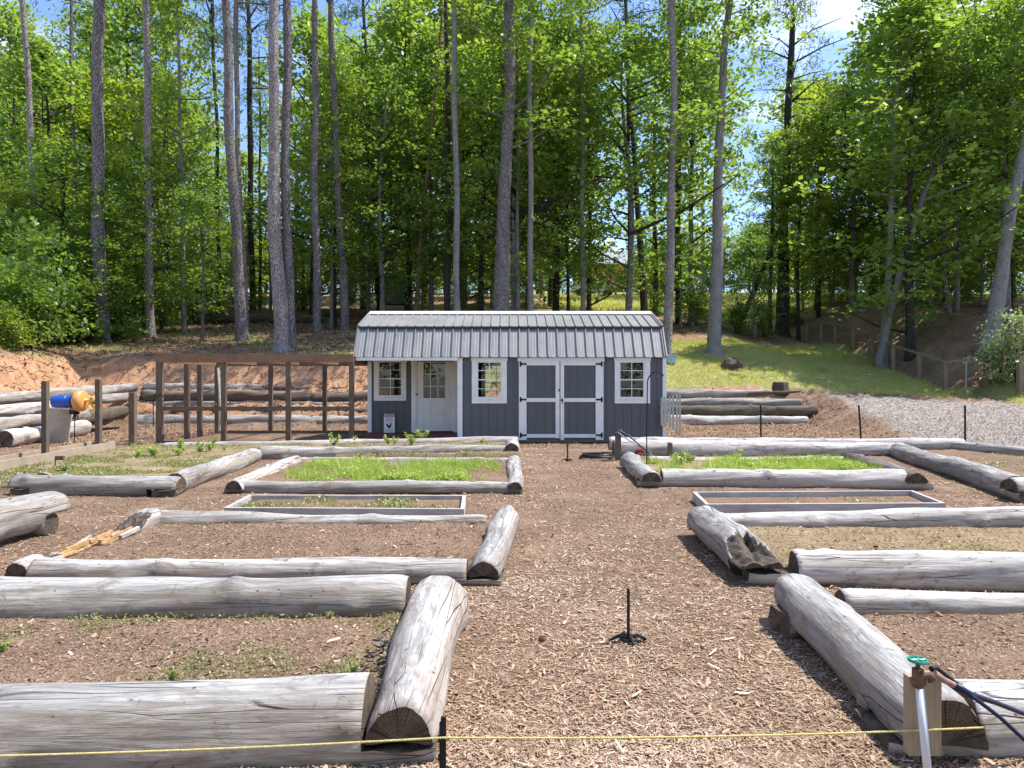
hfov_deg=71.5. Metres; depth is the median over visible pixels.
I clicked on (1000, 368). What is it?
leafy shrub
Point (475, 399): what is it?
window
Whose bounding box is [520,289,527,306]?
leafy shrub
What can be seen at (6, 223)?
leafy shrub
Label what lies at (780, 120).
broadleaf tree
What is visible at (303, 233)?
broadleaf tree
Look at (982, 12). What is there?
broadleaf tree
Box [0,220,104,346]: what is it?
leafy shrub
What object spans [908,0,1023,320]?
broadleaf tree
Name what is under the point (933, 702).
tap board
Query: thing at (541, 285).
broadleaf tree
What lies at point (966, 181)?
broadleaf tree
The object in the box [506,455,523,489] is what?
garden log
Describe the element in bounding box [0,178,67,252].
broadleaf tree
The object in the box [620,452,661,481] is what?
garden log
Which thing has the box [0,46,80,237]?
broadleaf tree
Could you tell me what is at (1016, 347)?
leafy shrub
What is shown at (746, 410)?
bank log
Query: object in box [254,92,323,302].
broadleaf tree
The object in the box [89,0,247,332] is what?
broadleaf tree
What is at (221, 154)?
broadleaf tree
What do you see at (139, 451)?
young plant
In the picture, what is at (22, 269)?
leafy shrub
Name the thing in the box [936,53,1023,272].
broadleaf tree
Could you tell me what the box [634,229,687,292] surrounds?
leafy shrub
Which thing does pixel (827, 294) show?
leafy shrub
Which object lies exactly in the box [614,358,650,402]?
window
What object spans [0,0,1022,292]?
sky
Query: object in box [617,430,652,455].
garden hose
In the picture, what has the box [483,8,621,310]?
broadleaf tree
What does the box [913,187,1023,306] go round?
broadleaf tree
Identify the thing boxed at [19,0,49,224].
pine tree
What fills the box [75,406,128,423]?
bank log
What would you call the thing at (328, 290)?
leafy shrub
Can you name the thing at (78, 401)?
cement mixer
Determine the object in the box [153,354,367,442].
chicken run
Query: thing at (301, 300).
leafy shrub
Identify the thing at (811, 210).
broadleaf tree
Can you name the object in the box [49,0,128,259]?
pine tree
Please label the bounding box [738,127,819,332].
broadleaf tree
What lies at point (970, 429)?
gravel
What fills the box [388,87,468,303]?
broadleaf tree
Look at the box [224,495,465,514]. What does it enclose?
plank planter
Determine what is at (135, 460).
garden soil
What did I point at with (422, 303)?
broadleaf tree
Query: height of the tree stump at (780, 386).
0.438 m
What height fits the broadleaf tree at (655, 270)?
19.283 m
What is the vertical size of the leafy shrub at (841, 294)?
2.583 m
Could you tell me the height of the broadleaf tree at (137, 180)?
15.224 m
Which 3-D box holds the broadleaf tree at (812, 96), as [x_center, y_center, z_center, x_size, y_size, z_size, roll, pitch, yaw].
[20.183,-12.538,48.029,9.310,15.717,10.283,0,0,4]
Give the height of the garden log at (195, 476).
0.328 m
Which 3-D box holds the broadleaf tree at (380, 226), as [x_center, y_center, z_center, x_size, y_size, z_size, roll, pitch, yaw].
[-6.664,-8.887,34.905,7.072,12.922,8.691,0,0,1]
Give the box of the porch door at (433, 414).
[416,362,452,430]
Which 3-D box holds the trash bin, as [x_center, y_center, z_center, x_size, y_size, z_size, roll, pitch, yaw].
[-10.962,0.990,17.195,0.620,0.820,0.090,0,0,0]
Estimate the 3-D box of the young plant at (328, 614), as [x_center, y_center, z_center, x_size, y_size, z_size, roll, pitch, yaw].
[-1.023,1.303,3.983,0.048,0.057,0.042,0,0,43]
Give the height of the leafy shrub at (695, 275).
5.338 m
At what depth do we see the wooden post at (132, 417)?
15.04 m
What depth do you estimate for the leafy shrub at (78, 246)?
28.72 m
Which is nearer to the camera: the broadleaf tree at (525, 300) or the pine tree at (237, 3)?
the pine tree at (237, 3)
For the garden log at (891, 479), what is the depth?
9.59 m
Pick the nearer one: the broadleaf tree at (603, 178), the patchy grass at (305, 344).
the patchy grass at (305, 344)
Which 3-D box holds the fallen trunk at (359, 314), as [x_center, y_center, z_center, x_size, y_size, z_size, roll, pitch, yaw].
[-9.303,-3.895,39.503,2.740,0.548,0.449,0,0,21]
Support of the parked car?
on the ground at (26, 372)
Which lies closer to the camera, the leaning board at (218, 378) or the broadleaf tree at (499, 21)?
the leaning board at (218, 378)
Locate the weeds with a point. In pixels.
(92, 470)
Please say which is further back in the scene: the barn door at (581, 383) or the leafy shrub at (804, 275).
the leafy shrub at (804, 275)
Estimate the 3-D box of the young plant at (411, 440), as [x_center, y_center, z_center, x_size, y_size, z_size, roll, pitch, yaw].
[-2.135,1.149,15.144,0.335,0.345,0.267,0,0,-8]
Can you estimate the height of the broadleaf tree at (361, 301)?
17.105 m
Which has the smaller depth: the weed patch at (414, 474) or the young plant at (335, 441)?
the weed patch at (414, 474)
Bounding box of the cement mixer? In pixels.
[50,390,94,442]
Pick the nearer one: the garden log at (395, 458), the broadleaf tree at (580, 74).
the garden log at (395, 458)
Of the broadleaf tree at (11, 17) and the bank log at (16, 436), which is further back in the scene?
the broadleaf tree at (11, 17)
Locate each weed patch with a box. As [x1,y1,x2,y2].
[282,455,500,480]
[645,453,868,470]
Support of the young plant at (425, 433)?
on the garden soil at (221, 451)
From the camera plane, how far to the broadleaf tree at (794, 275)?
48.87 m
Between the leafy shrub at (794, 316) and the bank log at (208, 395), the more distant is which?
the leafy shrub at (794, 316)
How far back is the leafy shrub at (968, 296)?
46.15 m
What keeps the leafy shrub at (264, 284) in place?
on the ground at (26, 372)
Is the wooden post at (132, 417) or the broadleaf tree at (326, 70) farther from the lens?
the broadleaf tree at (326, 70)
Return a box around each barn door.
[519,361,559,439]
[560,361,603,439]
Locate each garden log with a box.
[0,491,70,539]
[0,574,410,618]
[0,672,437,767]
[4,508,160,576]
[7,472,185,495]
[10,472,51,495]
[16,513,58,536]
[25,557,501,585]
[151,448,261,497]
[159,510,485,524]
[161,436,517,446]
[224,479,521,493]
[225,455,301,489]
[259,445,519,459]
[301,457,507,461]
[365,575,468,744]
[468,505,518,577]
[504,438,519,451]
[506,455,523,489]
[608,436,965,449]
[612,438,893,455]
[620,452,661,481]
[635,469,933,489]
[647,455,841,460]
[687,505,783,575]
[688,506,1023,527]
[741,548,1023,591]
[768,604,801,637]
[774,573,988,749]
[834,588,1023,614]
[843,453,928,482]
[853,679,1023,758]
[889,442,1023,502]
[950,441,1023,455]
[999,477,1023,491]
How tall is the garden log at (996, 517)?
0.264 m
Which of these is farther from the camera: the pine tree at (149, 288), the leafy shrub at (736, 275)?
the leafy shrub at (736, 275)
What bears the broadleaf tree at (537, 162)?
on the ground at (26, 372)
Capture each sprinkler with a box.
[562,443,572,460]
[608,588,646,645]
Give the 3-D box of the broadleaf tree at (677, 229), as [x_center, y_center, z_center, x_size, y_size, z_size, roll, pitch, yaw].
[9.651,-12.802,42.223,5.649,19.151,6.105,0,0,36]
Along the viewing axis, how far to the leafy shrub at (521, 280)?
80.80 m
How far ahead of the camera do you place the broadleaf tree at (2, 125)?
37.02 m
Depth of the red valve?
12.87 m
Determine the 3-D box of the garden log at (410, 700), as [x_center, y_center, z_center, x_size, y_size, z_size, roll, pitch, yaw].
[-0.420,1.289,3.425,0.344,0.342,1.650,0,0,0]
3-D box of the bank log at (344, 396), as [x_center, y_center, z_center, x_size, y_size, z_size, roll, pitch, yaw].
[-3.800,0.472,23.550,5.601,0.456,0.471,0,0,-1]
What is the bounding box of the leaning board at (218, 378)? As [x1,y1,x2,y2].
[217,368,220,422]
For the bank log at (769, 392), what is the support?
on the bank log at (694, 393)
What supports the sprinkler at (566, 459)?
on the ground at (26, 372)
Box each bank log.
[0,383,138,404]
[0,402,73,416]
[0,410,90,431]
[0,420,91,446]
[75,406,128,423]
[88,392,139,404]
[137,414,367,423]
[140,389,311,400]
[142,381,263,389]
[145,401,348,404]
[171,408,367,412]
[273,386,367,390]
[311,391,367,401]
[667,389,771,398]
[671,397,801,405]
[671,404,818,416]
[671,414,808,424]
[747,390,800,394]
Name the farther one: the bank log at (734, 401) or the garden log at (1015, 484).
the bank log at (734, 401)
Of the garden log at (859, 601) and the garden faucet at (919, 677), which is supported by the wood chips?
the garden faucet at (919, 677)
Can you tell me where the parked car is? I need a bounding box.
[571,281,614,294]
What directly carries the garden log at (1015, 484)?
on the ground at (26, 372)
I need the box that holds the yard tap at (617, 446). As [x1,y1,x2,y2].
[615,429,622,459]
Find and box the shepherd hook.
[646,371,663,463]
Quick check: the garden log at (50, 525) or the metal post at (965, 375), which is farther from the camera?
the metal post at (965, 375)
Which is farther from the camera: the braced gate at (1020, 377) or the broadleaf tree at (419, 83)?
the broadleaf tree at (419, 83)
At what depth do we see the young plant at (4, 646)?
3.49 m
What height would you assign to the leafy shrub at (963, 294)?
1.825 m
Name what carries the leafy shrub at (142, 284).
on the ground at (26, 372)
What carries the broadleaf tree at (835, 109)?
on the ground at (26, 372)
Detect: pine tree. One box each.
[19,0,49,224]
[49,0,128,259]
[90,0,111,343]
[142,0,204,337]
[163,0,262,313]
[189,0,292,313]
[201,0,306,328]
[222,0,249,341]
[253,0,372,331]
[267,0,289,352]
[281,0,297,348]
[295,0,398,329]
[319,0,403,310]
[399,0,487,310]
[451,0,460,310]
[527,0,533,310]
[568,0,685,310]
[615,0,680,353]
[743,0,851,337]
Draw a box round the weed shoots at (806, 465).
[644,451,884,469]
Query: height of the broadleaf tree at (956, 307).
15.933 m
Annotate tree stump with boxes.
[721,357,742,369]
[772,382,789,390]
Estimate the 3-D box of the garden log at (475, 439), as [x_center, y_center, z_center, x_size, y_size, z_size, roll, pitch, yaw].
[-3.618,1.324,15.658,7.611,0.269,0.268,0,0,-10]
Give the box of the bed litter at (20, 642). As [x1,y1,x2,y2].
[0,460,1023,688]
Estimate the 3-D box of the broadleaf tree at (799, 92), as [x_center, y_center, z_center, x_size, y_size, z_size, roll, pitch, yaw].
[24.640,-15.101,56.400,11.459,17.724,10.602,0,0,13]
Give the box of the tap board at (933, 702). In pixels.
[903,673,941,755]
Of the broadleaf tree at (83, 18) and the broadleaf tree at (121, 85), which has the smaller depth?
the broadleaf tree at (121, 85)
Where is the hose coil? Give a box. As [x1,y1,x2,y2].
[579,452,614,458]
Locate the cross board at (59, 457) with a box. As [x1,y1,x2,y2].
[55,456,64,459]
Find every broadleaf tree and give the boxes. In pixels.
[0,0,45,227]
[0,0,90,231]
[0,29,139,254]
[0,43,90,229]
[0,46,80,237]
[0,99,44,237]
[0,132,142,336]
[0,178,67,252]
[1,102,85,247]
[8,58,160,321]
[16,0,132,257]
[33,0,208,302]
[51,22,156,270]
[56,184,150,331]
[60,72,208,313]
[67,80,199,303]
[77,89,257,303]
[79,144,216,306]
[80,66,230,326]
[87,0,234,271]
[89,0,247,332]
[142,100,256,303]
[143,168,248,341]
[171,200,248,302]
[196,150,298,300]
[211,151,256,297]
[221,199,324,311]
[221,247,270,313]
[225,0,399,314]
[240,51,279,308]
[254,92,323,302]
[255,75,357,297]
[257,227,299,291]
[268,219,329,308]
[280,49,439,309]
[280,73,392,326]
[290,28,402,302]
[290,36,385,328]
[291,60,444,310]
[307,52,417,314]
[321,229,374,310]
[324,19,451,274]
[328,0,497,310]
[341,52,491,308]
[355,17,493,310]
[357,224,386,293]
[363,0,560,310]
[385,213,452,310]
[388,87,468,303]
[392,36,558,310]
[394,0,592,310]
[405,14,648,310]
[419,0,565,310]
[425,245,492,310]
[427,136,487,293]
[433,0,548,307]
[441,109,551,290]
[459,0,567,310]
[470,8,647,310]
[472,253,510,307]
[475,22,657,299]
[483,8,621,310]
[487,225,552,310]
[492,117,596,306]
[521,14,761,310]
[522,18,608,310]
[523,113,587,296]
[524,11,667,310]
[534,0,634,310]
[596,38,738,309]
[625,3,726,323]
[626,0,777,325]
[637,231,710,327]
[645,0,825,355]
[657,48,766,293]
[680,223,711,291]
[705,222,743,292]
[722,225,804,338]
[725,220,768,292]
[729,72,862,293]
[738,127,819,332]
[739,77,888,309]
[740,135,801,335]
[746,107,846,340]
[748,76,900,295]
[764,64,947,312]
[774,0,1023,361]
[776,244,836,309]
[789,202,879,305]
[794,96,854,318]
[811,0,989,366]
[816,0,1023,300]
[816,186,887,301]
[820,5,983,305]
[827,38,904,295]
[832,105,919,287]
[859,218,903,289]
[867,0,1022,368]
[873,3,1022,303]
[875,12,1021,282]
[875,228,934,291]
[879,7,1023,312]
[896,203,974,306]
[906,26,984,313]
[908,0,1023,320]
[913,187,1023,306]
[917,0,1023,269]
[924,189,990,302]
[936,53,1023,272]
[952,1,1023,254]
[954,0,1023,352]
[961,35,1023,296]
[970,201,1023,306]
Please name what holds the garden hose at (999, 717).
attached to the garden faucet at (919, 677)
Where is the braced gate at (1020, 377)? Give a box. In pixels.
[992,353,1023,391]
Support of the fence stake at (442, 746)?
on the ground at (26, 372)
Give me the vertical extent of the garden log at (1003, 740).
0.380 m
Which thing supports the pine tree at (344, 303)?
on the ground at (26, 372)
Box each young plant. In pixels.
[0,639,11,651]
[58,460,69,470]
[130,443,144,455]
[146,446,158,455]
[164,667,178,680]
[170,437,185,455]
[195,440,205,451]
[205,436,218,451]
[325,611,333,618]
[328,432,340,445]
[345,659,359,672]
[383,434,389,444]
[404,430,419,444]
[416,429,428,437]
[670,451,686,464]
[681,449,695,461]
[733,448,742,459]
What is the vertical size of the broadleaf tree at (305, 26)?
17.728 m
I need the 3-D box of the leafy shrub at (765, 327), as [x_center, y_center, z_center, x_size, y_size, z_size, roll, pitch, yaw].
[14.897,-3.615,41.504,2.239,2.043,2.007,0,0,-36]
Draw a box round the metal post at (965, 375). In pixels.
[965,361,966,389]
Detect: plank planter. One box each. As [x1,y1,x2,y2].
[0,441,115,477]
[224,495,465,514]
[693,490,945,512]
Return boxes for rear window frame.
[484,365,500,396]
[620,365,620,396]
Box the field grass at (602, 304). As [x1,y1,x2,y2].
[544,291,1023,326]
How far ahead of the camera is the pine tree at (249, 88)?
41.89 m
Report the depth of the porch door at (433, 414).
18.10 m
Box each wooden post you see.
[41,381,49,453]
[95,379,101,443]
[129,392,136,445]
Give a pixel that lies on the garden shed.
(574, 376)
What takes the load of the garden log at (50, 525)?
on the ground at (26, 372)
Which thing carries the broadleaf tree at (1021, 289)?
on the ground at (26, 372)
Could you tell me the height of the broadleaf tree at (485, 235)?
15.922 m
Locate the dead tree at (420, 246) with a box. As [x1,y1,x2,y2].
[413,0,443,310]
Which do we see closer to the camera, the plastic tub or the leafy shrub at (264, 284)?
the plastic tub
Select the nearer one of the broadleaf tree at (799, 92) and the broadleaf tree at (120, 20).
the broadleaf tree at (120, 20)
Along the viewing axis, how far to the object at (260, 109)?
45.92 m
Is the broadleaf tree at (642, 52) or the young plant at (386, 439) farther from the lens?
the broadleaf tree at (642, 52)
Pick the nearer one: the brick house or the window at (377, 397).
the window at (377, 397)
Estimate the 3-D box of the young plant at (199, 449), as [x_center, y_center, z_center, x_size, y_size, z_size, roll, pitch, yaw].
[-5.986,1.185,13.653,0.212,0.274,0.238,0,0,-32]
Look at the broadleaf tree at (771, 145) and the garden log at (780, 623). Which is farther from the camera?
the broadleaf tree at (771, 145)
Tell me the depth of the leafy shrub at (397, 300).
52.00 m
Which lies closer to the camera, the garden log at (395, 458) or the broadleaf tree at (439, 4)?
the garden log at (395, 458)
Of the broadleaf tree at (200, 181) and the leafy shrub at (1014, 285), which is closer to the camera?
the broadleaf tree at (200, 181)
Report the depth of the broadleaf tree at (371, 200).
38.90 m
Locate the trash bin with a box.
[50,408,71,441]
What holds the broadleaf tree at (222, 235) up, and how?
on the ground at (26, 372)
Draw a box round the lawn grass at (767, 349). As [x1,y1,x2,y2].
[667,335,1023,403]
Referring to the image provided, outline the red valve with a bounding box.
[634,448,644,454]
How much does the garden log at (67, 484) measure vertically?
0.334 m
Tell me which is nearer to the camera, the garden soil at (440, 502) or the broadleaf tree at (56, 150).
the garden soil at (440, 502)
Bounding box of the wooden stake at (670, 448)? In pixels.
[667,443,672,456]
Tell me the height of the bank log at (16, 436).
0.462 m
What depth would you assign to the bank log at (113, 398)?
22.25 m
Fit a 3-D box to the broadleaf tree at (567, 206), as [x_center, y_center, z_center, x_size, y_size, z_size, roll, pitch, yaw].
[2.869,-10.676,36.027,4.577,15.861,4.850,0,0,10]
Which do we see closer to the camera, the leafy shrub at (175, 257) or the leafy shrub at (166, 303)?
the leafy shrub at (166, 303)
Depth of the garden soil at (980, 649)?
3.69 m
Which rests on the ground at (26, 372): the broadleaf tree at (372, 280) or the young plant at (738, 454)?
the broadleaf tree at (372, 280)
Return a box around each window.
[373,361,406,400]
[471,358,507,402]
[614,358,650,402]
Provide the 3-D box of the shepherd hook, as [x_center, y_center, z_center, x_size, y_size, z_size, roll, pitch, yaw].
[2.246,0.651,11.150,0.283,1.699,0.018,0,0,0]
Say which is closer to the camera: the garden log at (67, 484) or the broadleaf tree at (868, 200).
the garden log at (67, 484)
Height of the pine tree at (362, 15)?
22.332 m
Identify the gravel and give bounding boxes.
[835,394,1023,446]
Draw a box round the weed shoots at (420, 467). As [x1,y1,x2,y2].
[285,452,500,480]
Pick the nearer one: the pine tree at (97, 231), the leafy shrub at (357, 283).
the pine tree at (97, 231)
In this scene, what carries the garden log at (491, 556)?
on the ground at (26, 372)
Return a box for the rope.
[0,726,983,756]
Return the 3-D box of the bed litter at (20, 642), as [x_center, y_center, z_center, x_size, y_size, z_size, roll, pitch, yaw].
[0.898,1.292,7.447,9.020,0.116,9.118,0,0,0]
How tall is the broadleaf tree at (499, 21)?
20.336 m
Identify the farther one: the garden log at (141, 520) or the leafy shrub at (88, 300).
the leafy shrub at (88, 300)
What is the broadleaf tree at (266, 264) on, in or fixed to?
on the ground at (26, 372)
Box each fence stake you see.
[438,716,445,767]
[760,405,761,436]
[858,405,861,438]
[964,405,965,440]
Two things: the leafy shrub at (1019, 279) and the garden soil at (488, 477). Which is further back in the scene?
the leafy shrub at (1019, 279)
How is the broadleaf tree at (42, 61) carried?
on the ground at (26, 372)
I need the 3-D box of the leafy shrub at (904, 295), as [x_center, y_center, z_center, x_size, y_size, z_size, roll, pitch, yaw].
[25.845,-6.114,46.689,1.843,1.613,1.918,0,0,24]
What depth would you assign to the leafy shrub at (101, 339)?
27.56 m
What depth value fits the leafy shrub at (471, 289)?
78.04 m
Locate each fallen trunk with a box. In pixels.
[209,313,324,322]
[322,310,365,317]
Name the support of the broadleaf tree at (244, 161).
on the ground at (26, 372)
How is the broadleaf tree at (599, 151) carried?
on the ground at (26, 372)
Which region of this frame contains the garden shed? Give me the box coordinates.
[353,311,666,441]
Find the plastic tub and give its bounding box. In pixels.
[667,354,677,363]
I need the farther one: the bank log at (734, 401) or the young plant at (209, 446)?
the bank log at (734, 401)
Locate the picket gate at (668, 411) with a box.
[660,392,680,434]
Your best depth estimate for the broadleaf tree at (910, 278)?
32.55 m
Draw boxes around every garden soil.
[0,613,403,697]
[51,454,227,475]
[66,523,488,568]
[88,442,521,457]
[241,499,460,507]
[255,461,507,481]
[642,460,798,479]
[702,496,924,503]
[746,526,1023,565]
[861,612,1023,679]
[927,449,1023,476]
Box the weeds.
[0,442,1023,689]
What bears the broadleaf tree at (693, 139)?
on the ground at (26, 372)
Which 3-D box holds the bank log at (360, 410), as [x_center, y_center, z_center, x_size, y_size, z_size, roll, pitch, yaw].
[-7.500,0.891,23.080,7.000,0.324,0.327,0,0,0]
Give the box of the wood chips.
[0,438,1023,767]
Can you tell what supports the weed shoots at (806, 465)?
on the garden soil at (693, 465)
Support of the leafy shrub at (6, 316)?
on the ground at (26, 372)
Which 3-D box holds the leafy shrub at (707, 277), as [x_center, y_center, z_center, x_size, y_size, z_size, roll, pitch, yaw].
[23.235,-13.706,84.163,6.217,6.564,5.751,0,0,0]
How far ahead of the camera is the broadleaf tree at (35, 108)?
41.95 m
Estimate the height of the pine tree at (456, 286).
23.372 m
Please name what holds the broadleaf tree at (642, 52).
on the ground at (26, 372)
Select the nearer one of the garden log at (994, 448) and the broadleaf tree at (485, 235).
the garden log at (994, 448)
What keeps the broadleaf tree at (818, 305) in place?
on the ground at (26, 372)
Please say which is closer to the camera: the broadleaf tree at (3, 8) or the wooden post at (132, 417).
the wooden post at (132, 417)
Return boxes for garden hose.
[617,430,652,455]
[617,431,643,449]
[952,681,1023,715]
[967,695,1023,741]
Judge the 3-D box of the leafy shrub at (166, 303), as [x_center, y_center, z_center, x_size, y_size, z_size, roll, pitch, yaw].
[-15.625,-3.780,32.178,4.663,3.293,3.734,0,0,-6]
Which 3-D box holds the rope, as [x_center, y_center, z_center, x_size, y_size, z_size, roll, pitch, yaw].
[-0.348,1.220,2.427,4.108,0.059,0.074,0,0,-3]
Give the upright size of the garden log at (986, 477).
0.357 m
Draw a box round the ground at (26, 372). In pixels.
[0,292,1023,767]
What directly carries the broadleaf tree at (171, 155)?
on the ground at (26, 372)
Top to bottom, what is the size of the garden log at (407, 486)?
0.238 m
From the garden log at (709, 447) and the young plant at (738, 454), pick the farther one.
the garden log at (709, 447)
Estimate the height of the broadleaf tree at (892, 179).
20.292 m
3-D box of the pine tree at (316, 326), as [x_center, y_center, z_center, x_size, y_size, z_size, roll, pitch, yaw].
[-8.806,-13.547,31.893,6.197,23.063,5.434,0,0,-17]
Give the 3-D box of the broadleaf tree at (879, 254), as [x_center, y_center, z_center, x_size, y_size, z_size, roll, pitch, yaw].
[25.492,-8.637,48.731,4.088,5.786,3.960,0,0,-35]
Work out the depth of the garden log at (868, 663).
3.14 m
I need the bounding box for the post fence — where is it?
[805,322,988,390]
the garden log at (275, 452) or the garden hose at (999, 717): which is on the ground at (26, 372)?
the garden log at (275, 452)
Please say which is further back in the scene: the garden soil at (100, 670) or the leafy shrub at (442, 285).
the leafy shrub at (442, 285)
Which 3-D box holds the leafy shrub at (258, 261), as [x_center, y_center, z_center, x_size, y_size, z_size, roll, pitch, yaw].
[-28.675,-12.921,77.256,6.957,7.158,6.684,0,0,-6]
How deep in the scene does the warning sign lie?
17.93 m
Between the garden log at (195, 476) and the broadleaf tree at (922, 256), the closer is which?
the garden log at (195, 476)
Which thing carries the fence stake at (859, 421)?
on the ground at (26, 372)
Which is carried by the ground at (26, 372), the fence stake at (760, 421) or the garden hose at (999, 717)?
the fence stake at (760, 421)
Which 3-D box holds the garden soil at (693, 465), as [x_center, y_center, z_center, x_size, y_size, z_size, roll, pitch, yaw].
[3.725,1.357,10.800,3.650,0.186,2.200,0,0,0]
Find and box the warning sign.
[384,413,394,432]
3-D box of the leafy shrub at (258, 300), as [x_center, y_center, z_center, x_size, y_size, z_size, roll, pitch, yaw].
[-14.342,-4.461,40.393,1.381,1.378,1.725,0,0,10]
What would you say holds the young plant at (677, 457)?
on the garden soil at (693, 465)
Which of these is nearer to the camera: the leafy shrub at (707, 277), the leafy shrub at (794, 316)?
the leafy shrub at (794, 316)
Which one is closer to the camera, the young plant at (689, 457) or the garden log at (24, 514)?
the garden log at (24, 514)
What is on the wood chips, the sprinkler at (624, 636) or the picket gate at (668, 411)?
the sprinkler at (624, 636)
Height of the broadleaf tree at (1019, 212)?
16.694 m
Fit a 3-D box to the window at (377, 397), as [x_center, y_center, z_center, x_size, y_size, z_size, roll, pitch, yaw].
[-3.100,-0.099,18.072,0.863,1.048,0.075,0,0,0]
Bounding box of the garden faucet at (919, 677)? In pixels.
[907,655,955,767]
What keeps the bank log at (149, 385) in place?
on the ground at (26, 372)
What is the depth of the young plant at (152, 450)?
12.74 m
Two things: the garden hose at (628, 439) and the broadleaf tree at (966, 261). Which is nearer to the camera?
the garden hose at (628, 439)
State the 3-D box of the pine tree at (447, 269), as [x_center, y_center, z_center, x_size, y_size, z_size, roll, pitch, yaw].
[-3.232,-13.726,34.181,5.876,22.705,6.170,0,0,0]
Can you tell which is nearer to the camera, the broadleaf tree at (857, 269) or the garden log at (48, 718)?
the garden log at (48, 718)
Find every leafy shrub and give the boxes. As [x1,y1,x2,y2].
[0,203,82,318]
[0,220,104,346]
[0,222,86,319]
[0,225,116,337]
[0,257,47,346]
[0,257,79,341]
[0,273,77,350]
[0,304,44,350]
[13,230,118,334]
[37,254,123,344]
[71,243,130,321]
[87,264,178,334]
[90,286,156,339]
[90,332,108,344]
[122,321,142,342]
[129,264,224,331]
[137,243,207,320]
[161,258,226,324]
[176,256,266,320]
[221,233,268,293]
[248,294,270,313]
[256,235,268,293]
[294,284,321,310]
[297,255,324,291]
[297,255,355,293]
[337,296,358,310]
[339,268,374,291]
[355,230,416,293]
[376,275,414,304]
[434,260,468,294]
[435,244,489,293]
[469,292,489,308]
[488,256,537,293]
[520,252,565,293]
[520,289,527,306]
[544,261,577,293]
[559,261,622,293]
[622,245,662,294]
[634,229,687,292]
[634,288,664,317]
[673,282,729,324]
[682,250,709,290]
[686,298,708,318]
[695,241,733,291]
[721,298,762,333]
[723,225,776,292]
[725,255,751,290]
[744,305,781,337]
[751,234,809,291]
[759,246,826,291]
[789,305,806,324]
[821,275,844,300]
[823,271,865,300]
[826,229,880,285]
[858,276,884,296]
[863,276,882,300]
[897,282,918,301]
[904,281,935,301]
[950,261,988,301]
[950,276,979,299]
[962,306,1023,382]
[973,335,1022,383]
[984,262,1023,291]
[1013,274,1023,300]
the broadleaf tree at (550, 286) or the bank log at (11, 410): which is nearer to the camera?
the bank log at (11, 410)
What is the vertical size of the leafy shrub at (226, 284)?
3.729 m
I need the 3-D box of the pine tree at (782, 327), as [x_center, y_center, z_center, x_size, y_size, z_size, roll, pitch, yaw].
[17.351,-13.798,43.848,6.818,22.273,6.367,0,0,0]
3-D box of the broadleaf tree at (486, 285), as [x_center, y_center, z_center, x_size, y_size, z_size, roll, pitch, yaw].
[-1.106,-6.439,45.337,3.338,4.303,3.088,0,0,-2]
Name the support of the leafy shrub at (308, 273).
on the ground at (26, 372)
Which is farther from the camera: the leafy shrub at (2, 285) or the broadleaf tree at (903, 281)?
the broadleaf tree at (903, 281)
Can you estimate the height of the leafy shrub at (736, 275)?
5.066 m
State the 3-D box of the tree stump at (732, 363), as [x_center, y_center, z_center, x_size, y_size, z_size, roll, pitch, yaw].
[8.869,-0.740,28.579,0.876,0.659,0.669,0,0,0]
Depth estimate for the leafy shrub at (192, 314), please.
35.93 m
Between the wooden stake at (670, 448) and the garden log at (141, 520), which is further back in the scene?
the wooden stake at (670, 448)
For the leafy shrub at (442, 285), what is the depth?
74.70 m
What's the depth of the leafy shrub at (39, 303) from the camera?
23.64 m
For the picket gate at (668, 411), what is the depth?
16.72 m
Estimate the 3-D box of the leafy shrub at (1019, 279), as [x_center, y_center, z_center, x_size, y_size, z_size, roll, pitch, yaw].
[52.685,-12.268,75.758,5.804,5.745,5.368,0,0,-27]
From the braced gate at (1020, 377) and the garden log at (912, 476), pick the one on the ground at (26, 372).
the garden log at (912, 476)
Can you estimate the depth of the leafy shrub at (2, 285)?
22.83 m
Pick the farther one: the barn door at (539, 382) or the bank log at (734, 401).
the bank log at (734, 401)
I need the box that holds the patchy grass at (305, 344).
[51,323,500,386]
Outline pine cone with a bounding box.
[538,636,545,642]
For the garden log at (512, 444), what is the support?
on the ground at (26, 372)
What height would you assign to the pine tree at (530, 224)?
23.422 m
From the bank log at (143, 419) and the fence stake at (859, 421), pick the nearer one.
the fence stake at (859, 421)
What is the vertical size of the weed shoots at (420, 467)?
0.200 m
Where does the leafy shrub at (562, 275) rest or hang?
on the ground at (26, 372)
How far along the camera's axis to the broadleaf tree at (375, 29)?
65.16 m
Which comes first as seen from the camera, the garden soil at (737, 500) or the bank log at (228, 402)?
the garden soil at (737, 500)
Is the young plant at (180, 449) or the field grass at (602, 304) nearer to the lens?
the young plant at (180, 449)
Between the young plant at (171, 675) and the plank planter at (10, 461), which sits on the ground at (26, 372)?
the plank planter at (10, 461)
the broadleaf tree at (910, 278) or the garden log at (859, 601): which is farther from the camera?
the broadleaf tree at (910, 278)
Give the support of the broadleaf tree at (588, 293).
on the ground at (26, 372)
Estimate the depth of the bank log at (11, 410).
18.01 m
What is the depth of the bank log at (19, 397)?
20.17 m
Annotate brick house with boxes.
[573,251,682,292]

